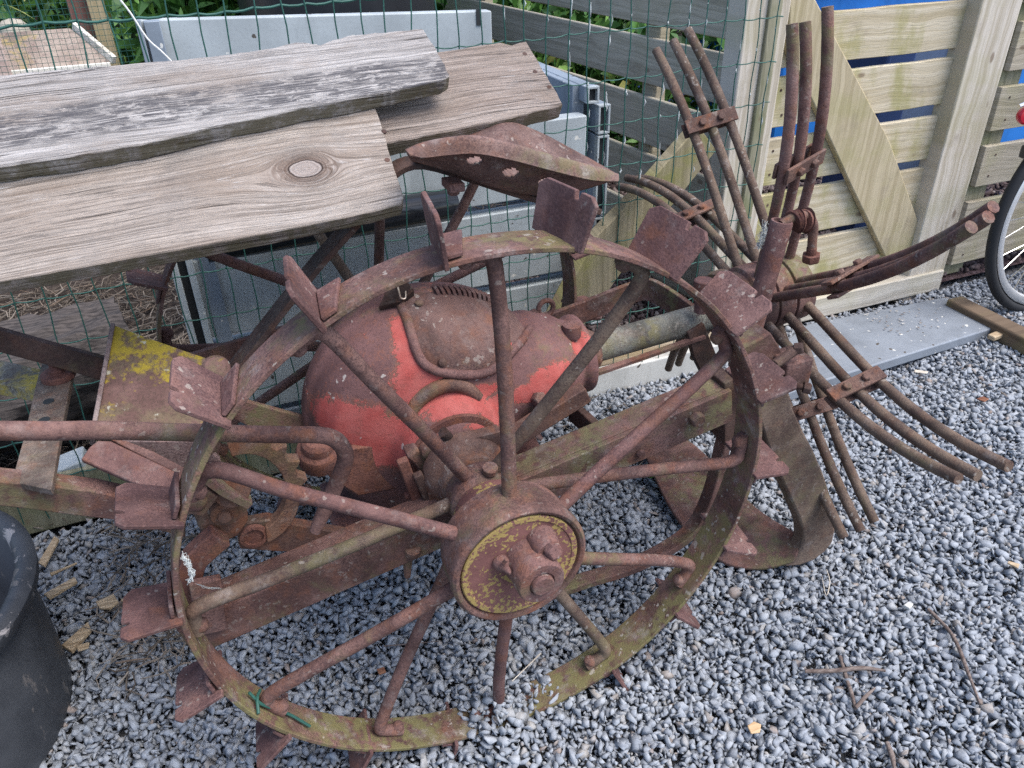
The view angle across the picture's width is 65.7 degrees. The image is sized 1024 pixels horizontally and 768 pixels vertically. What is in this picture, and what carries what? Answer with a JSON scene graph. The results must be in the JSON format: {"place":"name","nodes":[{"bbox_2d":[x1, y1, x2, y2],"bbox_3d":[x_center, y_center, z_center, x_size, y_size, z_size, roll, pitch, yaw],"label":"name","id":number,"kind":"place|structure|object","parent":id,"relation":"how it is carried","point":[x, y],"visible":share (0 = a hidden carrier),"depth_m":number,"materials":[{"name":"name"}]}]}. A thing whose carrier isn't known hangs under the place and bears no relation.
{"place":"outdoors","nodes":[
{"label":"outdoors","id":0,"kind":"place"},
{"bbox_2d":[0,22,115,75],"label":"hutch","id":1,"kind":"object","parent":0,"point":[41,50],"visible":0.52,"depth_m":2.50,"materials":[{"name":"white paint"}]},
{"bbox_2d":[0,202,662,468],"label":"soil bed","id":2,"kind":"object","parent":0,"point":[128,322],"depth_m":2.60,"materials":[{"name":"brown soil"}]},
{"bbox_2d":[0,18,30,32],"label":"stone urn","id":3,"kind":"object","parent":2,"relation":"on","point":[7,21],"visible":0.34,"depth_m":2.64,"materials":[{"name":"grey stone"}]},
{"bbox_2d":[0,296,129,451],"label":"wooden plank","id":4,"kind":"object","parent":2,"relation":"on","point":[68,324],"visible":0.4,"depth_m":1.77,"materials":[{"name":"grey wood"}]},
{"bbox_2d":[0,0,134,62],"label":"leafy plant","id":5,"kind":"object","parent":2,"relation":"on","point":[30,14],"visible":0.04,"depth_m":3.15,"materials":[{"name":"green plant"}]},
{"bbox_2d":[66,0,96,39],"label":"timber post","id":6,"kind":"object","parent":2,"relation":"on","point":[85,15],"depth_m":2.66,"materials":[{"name":"wood"}]},
{"bbox_2d":[86,0,120,65],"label":"timber post","id":7,"kind":"object","parent":2,"relation":"on","point":[100,27],"depth_m":2.68,"materials":[{"name":"brown wood"}]},
{"bbox_2d":[110,0,144,62],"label":"leafy plant","id":8,"kind":"object","parent":2,"relation":"on","point":[123,26],"depth_m":3.85,"materials":[{"name":"green plant"}]},
{"bbox_2d":[0,265,276,528],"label":"straw litter","id":9,"kind":"object","parent":2,"relation":"on","point":[176,340],"visible":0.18,"depth_m":2.52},
{"bbox_2d":[115,0,240,64],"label":"leafy plant","id":10,"kind":"object","parent":2,"relation":"on","point":[147,8],"visible":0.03,"depth_m":2.73,"materials":[{"name":"green plant"}]},
{"bbox_2d":[237,0,433,15],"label":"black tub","id":11,"kind":"object","parent":2,"relation":"on","point":[390,6],"visible":0.04,"depth_m":2.44,"materials":[{"name":"plastic"}]},
{"bbox_2d":[135,9,610,424],"bbox_3d":[-0.342,-0.440,2.020,0.989,0.895,0.661,-13,34,-18],"label":"compost bin","id":12,"kind":"object","parent":2,"relation":"on","point":[188,41],"visible":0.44,"depth_m":1.84,"materials":[{"name":"grey plastic"}]},
{"bbox_2d":[208,189,458,262],"bbox_3d":[-0.359,-0.327,1.618,0.514,0.075,0.068,-13,34,-18],"label":"drain pipe","id":13,"kind":"object","parent":12,"relation":"on","point":[415,215],"visible":0.21,"depth_m":1.63,"materials":[{"name":"grey plastic"}]},
{"bbox_2d":[184,200,536,334],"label":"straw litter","id":14,"kind":"object","parent":12,"relation":"in","point":[494,204],"visible":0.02,"depth_m":2.16,"materials":[{"name":"beige plant"}]},
{"bbox_2d":[434,0,584,67],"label":"leafy plant","id":15,"kind":"object","parent":2,"relation":"on","point":[439,6],"visible":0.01,"depth_m":3.39,"materials":[{"name":"green plant"}]},
{"bbox_2d":[505,271,667,332],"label":"bark mulch","id":16,"kind":"object","parent":2,"relation":"on","point":[639,305],"visible":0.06,"depth_m":2.44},
{"bbox_2d":[546,131,714,323],"bbox_3d":[0.276,-0.366,1.884,0.618,0.408,0.030,-27,40,-34],"label":"leaning board","id":17,"kind":"object","parent":2,"relation":"on","point":[595,274],"visible":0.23,"depth_m":1.86,"materials":[{"name":"beige wood"}]},
{"bbox_2d":[698,0,790,276],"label":"fence post","id":18,"kind":"object","parent":2,"relation":"on","point":[734,30],"visible":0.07,"depth_m":1.91,"materials":[{"name":"grey wood"}]},
{"bbox_2d":[732,0,782,267],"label":"fence post","id":19,"kind":"object","parent":2,"relation":"on","point":[768,37],"visible":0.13,"depth_m":1.91,"materials":[{"name":"beige wood"}]},
{"bbox_2d":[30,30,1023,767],"bbox_3d":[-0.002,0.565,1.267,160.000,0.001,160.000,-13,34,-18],"label":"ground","id":20,"kind":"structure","parent":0,"point":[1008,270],"depth_m":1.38,"materials":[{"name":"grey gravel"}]},
{"bbox_2d":[0,510,71,767],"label":"bucket","id":21,"kind":"object","parent":20,"relation":"on","point":[35,685],"visible":1,"depth_m":1.19,"materials":[{"name":"plastic"}]},
{"bbox_2d":[0,442,298,533],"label":"edging board","id":22,"kind":"object","parent":20,"relation":"on","point":[31,518],"visible":0.08,"depth_m":1.66,"materials":[{"name":"brown wood"}]},
{"bbox_2d":[57,446,86,472],"bbox_3d":[-0.929,0.180,1.658,0.097,0.066,0.060,-13,34,-18],"label":"board offcut","id":23,"kind":"object","parent":22,"relation":"on","point":[68,460],"visible":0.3,"depth_m":1.64,"materials":[{"name":"white wood"}]},
{"bbox_2d":[13,0,616,63],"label":"hedge","id":24,"kind":"object","parent":20,"relation":"on","point":[116,24],"depth_m":5.46,"materials":[{"name":"green plant"}]},
{"bbox_2d":[434,0,729,300],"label":"slat fence","id":25,"kind":"object","parent":20,"relation":"on","point":[618,50],"visible":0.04,"depth_m":2.43,"materials":[{"name":"grey wood"}]},
{"bbox_2d":[784,269,943,325],"bbox_3d":[0.962,-0.246,2.403,0.860,0.070,0.035,-13,34,-18],"label":"sill board","id":26,"kind":"object","parent":20,"relation":"on","point":[900,286],"visible":0.42,"depth_m":2.44,"materials":[{"name":"beige wood"}]},
{"bbox_2d":[893,0,1022,304],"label":"fence post","id":27,"kind":"object","parent":20,"relation":"on","point":[978,54],"visible":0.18,"depth_m":2.23,"materials":[{"name":"brown wood"}]},
{"bbox_2d":[755,0,967,273],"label":"slat gate","id":28,"kind":"structure","parent":27,"relation":"attached to","point":[876,190],"depth_m":2.16,"materials":[{"name":"wood"}]},
{"bbox_2d":[32,270,1023,767],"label":"gravel","id":29,"kind":"structure","parent":0,"point":[940,386],"depth_m":1.38,"materials":[{"name":"grey gravel"}]},
{"bbox_2d":[39,536,58,567],"bbox_3d":[-0.919,0.333,1.576,0.016,0.008,0.086,-5,32,-6],"label":"wood chip","id":30,"kind":"object","parent":29,"relation":"on","point":[47,554],"visible":0.89,"depth_m":1.57,"materials":[{"name":"beige wood"}]},
{"bbox_2d":[44,577,77,599],"bbox_3d":[-0.842,0.383,1.484,0.017,0.008,0.056,24,40,34],"label":"wood chip","id":31,"kind":"object","parent":29,"relation":"on","point":[59,589],"visible":1,"depth_m":1.48,"materials":[{"name":"beige wood"}]},
{"bbox_2d":[50,562,76,576],"bbox_3d":[-0.868,0.358,1.537,0.048,0.010,0.008,-27,40,-35],"label":"twig","id":32,"kind":"object","parent":29,"relation":"on","point":[53,573],"visible":1,"depth_m":1.53,"materials":[{"name":"brown wood"}]},
{"bbox_2d":[62,622,90,653],"bbox_3d":[-0.757,0.444,1.392,0.024,0.011,0.059,11,34,19],"label":"wood chip","id":33,"kind":"object","parent":29,"relation":"on","point":[80,635],"visible":0.92,"depth_m":1.39,"materials":[{"name":"beige wood"}]},
{"bbox_2d":[76,642,89,651],"bbox_3d":[-0.741,0.455,1.371,0.020,0.006,0.013,-13,34,-18],"label":"wood chip","id":34,"kind":"object","parent":29,"relation":"on","point":[83,646],"visible":1,"depth_m":1.37,"materials":[{"name":"beige wood"}]},
{"bbox_2d":[96,594,118,609],"bbox_3d":[-0.741,0.403,1.456,0.031,0.008,0.033,-27,40,-34],"label":"wood chip","id":35,"kind":"object","parent":29,"relation":"on","point":[110,602],"visible":1,"depth_m":1.45,"materials":[{"name":"beige wood"}]},
{"bbox_2d":[80,513,226,701],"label":"straw litter","id":36,"kind":"object","parent":29,"relation":"on","point":[162,637],"visible":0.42,"depth_m":1.43,"materials":[{"name":"beige plant"}]},
{"bbox_2d":[377,667,385,674],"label":"dead leaf","id":37,"kind":"object","parent":29,"relation":"on","point":[381,670],"visible":1,"depth_m":1.32,"materials":[{"name":"brown plant"}]},
{"bbox_2d":[384,641,439,646],"bbox_3d":[-0.171,0.446,1.364,0.099,0.008,0.003,-2,32,-2],"label":"twig","id":38,"kind":"object","parent":29,"relation":"on","point":[405,644],"visible":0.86,"depth_m":1.36,"materials":[{"name":"wood"}]},
{"bbox_2d":[212,395,642,569],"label":"straw litter","id":39,"kind":"object","parent":29,"relation":"on","point":[317,483],"visible":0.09,"depth_m":1.72,"materials":[{"name":"beige plant"}]},
{"bbox_2d":[0,5,1013,767],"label":"potato digger","id":40,"kind":"object","parent":29,"relation":"on","point":[426,419],"visible":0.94,"depth_m":1.14,"materials":[{"name":"metal"}]},
{"bbox_2d":[182,551,195,584],"bbox_3d":[-0.354,0.202,0.867,0.014,0.043,0.012,-13,34,-18],"label":"feather","id":41,"kind":"object","parent":40,"relation":"attached to","point":[190,568],"visible":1,"depth_m":0.87,"materials":[{"name":"grey"}]},
{"bbox_2d":[0,108,403,293],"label":"plank","id":42,"kind":"object","parent":40,"relation":"on","point":[293,181],"visible":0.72,"depth_m":1.02,"materials":[{"name":"wood"}]},
{"bbox_2d":[0,29,448,181],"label":"plank","id":43,"kind":"object","parent":42,"relation":"on","point":[53,122],"visible":1,"depth_m":1.07,"materials":[{"name":"grey wood"}]},
{"bbox_2d":[195,583,221,588],"bbox_3d":[-0.357,0.244,0.944,0.006,0.082,0.060,2,32,6],"label":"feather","id":44,"kind":"object","parent":40,"relation":"attached to","point":[209,587],"visible":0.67,"depth_m":0.94,"materials":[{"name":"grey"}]},
{"bbox_2d":[248,689,310,727],"bbox_3d":[-0.314,0.436,1.069,0.063,0.099,0.038,-23,38,-30],"label":"wire tie","id":45,"kind":"object","parent":40,"relation":"attached to","point":[258,702],"visible":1,"depth_m":1.04,"materials":[{"name":"teal plastic"}]},
{"bbox_2d":[375,42,561,155],"bbox_3d":[-0.225,-0.417,1.211,0.621,0.029,0.190,-16,65,-19],"label":"plank","id":46,"kind":"object","parent":40,"relation":"on","point":[489,85],"visible":0.34,"depth_m":1.26,"materials":[{"name":"wood"}]},
{"bbox_2d":[754,219,767,249],"bbox_3d":[0.402,-0.238,1.274,0.027,0.052,0.023,-13,34,-18],"label":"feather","id":47,"kind":"object","parent":40,"relation":"attached to","point":[761,241],"visible":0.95,"depth_m":1.28,"materials":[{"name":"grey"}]},
{"bbox_2d":[512,653,540,680],"bbox_3d":[0.024,0.467,1.308,0.003,0.004,0.074,24,40,34],"label":"twig","id":48,"kind":"object","parent":29,"relation":"on","point":[537,656],"visible":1,"depth_m":1.31,"materials":[{"name":"beige wood"}]},
{"bbox_2d":[587,342,727,399],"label":"kerb","id":49,"kind":"structure","parent":29,"relation":"on","point":[644,372],"depth_m":2.07,"materials":[{"name":"concrete"}]},
{"bbox_2d":[0,0,783,524],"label":"wire fence","id":50,"kind":"object","parent":49,"relation":"on","point":[566,130],"visible":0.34,"depth_m":1.59,"materials":[{"name":"green"}]},
{"bbox_2d":[0,0,136,73],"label":"fine netting","id":51,"kind":"object","parent":50,"relation":"attached to","point":[63,34],"visible":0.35,"depth_m":1.93,"materials":[{"name":"green galvanised metal wire"}]},
{"bbox_2d":[120,0,171,60],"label":"cord","id":52,"kind":"object","parent":50,"relation":"hanging from","point":[146,37],"visible":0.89,"depth_m":1.28,"materials":[{"name":"white plastic"}]},
{"bbox_2d":[600,332,710,366],"bbox_3d":[0.093,-0.053,2.004,1.050,0.075,0.035,-13,34,-18],"label":"edging timber","id":53,"kind":"object","parent":49,"relation":"on","point":[618,359],"depth_m":2.07,"materials":[{"name":"brown wood"}]},
{"bbox_2d":[747,722,760,733],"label":"dead leaf","id":54,"kind":"object","parent":29,"relation":"on","point":[754,727],"visible":1,"depth_m":1.22,"materials":[{"name":"beige plant"}]},
{"bbox_2d":[822,569,829,595],"bbox_3d":[0.582,0.368,1.471,0.014,0.012,0.080,7,33,13],"label":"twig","id":55,"kind":"object","parent":29,"relation":"on","point":[829,584],"visible":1,"depth_m":1.46,"materials":[{"name":"beige wood"}]},
{"bbox_2d":[805,666,885,673],"bbox_3d":[0.547,0.471,1.306,0.128,0.015,0.010,0,32,2],"label":"twig","id":56,"kind":"object","parent":29,"relation":"on","point":[843,669],"visible":1,"depth_m":1.30,"materials":[{"name":"brown wood"}]},
{"bbox_2d":[838,655,856,709],"bbox_3d":[0.547,0.485,1.292,0.008,0.010,0.099,2,32,5],"label":"twig","id":57,"kind":"object","parent":29,"relation":"on","point":[850,690],"visible":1,"depth_m":1.29,"materials":[{"name":"brown wood"}]},
{"bbox_2d":[854,687,875,708],"bbox_3d":[0.561,0.499,1.262,0.053,0.010,0.006,-24,39,-32],"label":"twig","id":58,"kind":"object","parent":29,"relation":"on","point":[863,699],"visible":1,"depth_m":1.26,"materials":[{"name":"brown wood"}]},
{"bbox_2d":[779,298,990,399],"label":"paving slab","id":59,"kind":"structure","parent":29,"relation":"on","point":[886,348],"depth_m":2.23,"materials":[{"name":"grey concrete"}]},
{"bbox_2d":[847,309,963,335],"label":"leaf litter","id":60,"kind":"object","parent":59,"relation":"on","point":[899,321],"visible":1,"depth_m":2.29,"materials":[{"name":"brown plant"}]},
{"bbox_2d":[885,741,895,767],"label":"twig","id":61,"kind":"object","parent":29,"relation":"on","point":[891,754],"visible":1,"depth_m":1.18,"materials":[{"name":"brown wood"}]},
{"bbox_2d":[903,602,912,609],"bbox_3d":[0.704,0.393,1.408,0.016,0.007,0.012,-25,39,-33],"label":"white pebble","id":62,"kind":"object","parent":29,"relation":"on","point":[908,605],"visible":1,"depth_m":1.41,"materials":[{"name":"stone"}]},
{"bbox_2d":[914,370,927,373],"bbox_3d":[1.083,-0.032,2.099,0.036,0.005,0.011,6,33,11],"label":"wood chip","id":63,"kind":"object","parent":29,"relation":"on","point":[921,371],"visible":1,"depth_m":2.10,"materials":[{"name":"beige wood"}]},
{"bbox_2d":[927,608,980,704],"bbox_3d":[0.740,0.446,1.318,0.020,0.014,0.195,0,32,2],"label":"twig","id":64,"kind":"object","parent":29,"relation":"on","point":[949,631],"visible":1,"depth_m":1.31,"materials":[{"name":"brown wood"}]},
{"bbox_2d":[977,396,988,401],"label":"dead leaf","id":65,"kind":"object","parent":29,"relation":"on","point":[983,399],"visible":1,"depth_m":1.95,"materials":[{"name":"brown plant"}]},
{"bbox_2d":[946,297,1023,354],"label":"timber batten","id":66,"kind":"object","parent":29,"relation":"on","point":[1012,332],"visible":0.74,"depth_m":2.25,"materials":[{"name":"brown wood"}]},
{"bbox_2d":[987,331,1002,340],"bbox_3d":[1.377,-0.142,2.232,0.100,0.014,0.022,-18,36,-24],"label":"wood offcut","id":67,"kind":"object","parent":29,"relation":"on","point":[995,335],"visible":0.56,"depth_m":2.21,"materials":[{"name":"beige wood"}]},
{"bbox_2d":[985,102,1023,311],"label":"bicycle","id":68,"kind":"object","parent":29,"relation":"on","point":[1005,294],"visible":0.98,"depth_m":2.20,"materials":[{"name":"rubber"}]},
{"bbox_2d":[1007,561,1019,568],"bbox_3d":[0.947,0.340,1.498,0.020,0.007,0.012,18,37,28],"label":"wood chip","id":69,"kind":"object","parent":29,"relation":"on","point":[1014,564],"visible":1,"depth_m":1.50,"materials":[{"name":"beige wood"}]},
{"bbox_2d":[605,79,1023,302],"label":"mulch bed","id":70,"kind":"object","parent":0,"point":[959,274],"depth_m":2.67,"materials":[{"name":"brown plant"}]},
{"bbox_2d":[495,0,724,155],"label":"leafy plant","id":71,"kind":"object","parent":70,"relation":"on","point":[604,21],"visible":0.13,"depth_m":3.28,"materials":[{"name":"green plant"}]},
{"bbox_2d":[694,0,1023,141],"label":"storage box","id":72,"kind":"object","parent":70,"relation":"on","point":[1016,133],"depth_m":3.26,"materials":[{"name":"blue plastic"}]},
{"bbox_2d":[821,53,916,231],"bbox_3d":[1.250,-0.880,2.829,0.130,0.680,0.220,-13,34,-18],"label":"crate","id":73,"kind":"object","parent":70,"relation":"on","point":[883,116],"visible":0.01,"depth_m":2.69,"materials":[{"name":"blue plastic"}]},
{"bbox_2d":[897,49,947,169],"bbox_3d":[1.387,-0.962,2.894,0.190,0.705,0.220,-13,34,-18],"label":"crate","id":74,"kind":"object","parent":70,"relation":"on","point":[918,112],"depth_m":2.78,"materials":[{"name":"blue plastic"}]},
{"bbox_2d":[943,0,1023,273],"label":"slat fence","id":75,"kind":"object","parent":70,"relation":"on","point":[998,160],"visible":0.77,"depth_m":2.44,"materials":[{"name":"wood"}]}
]}

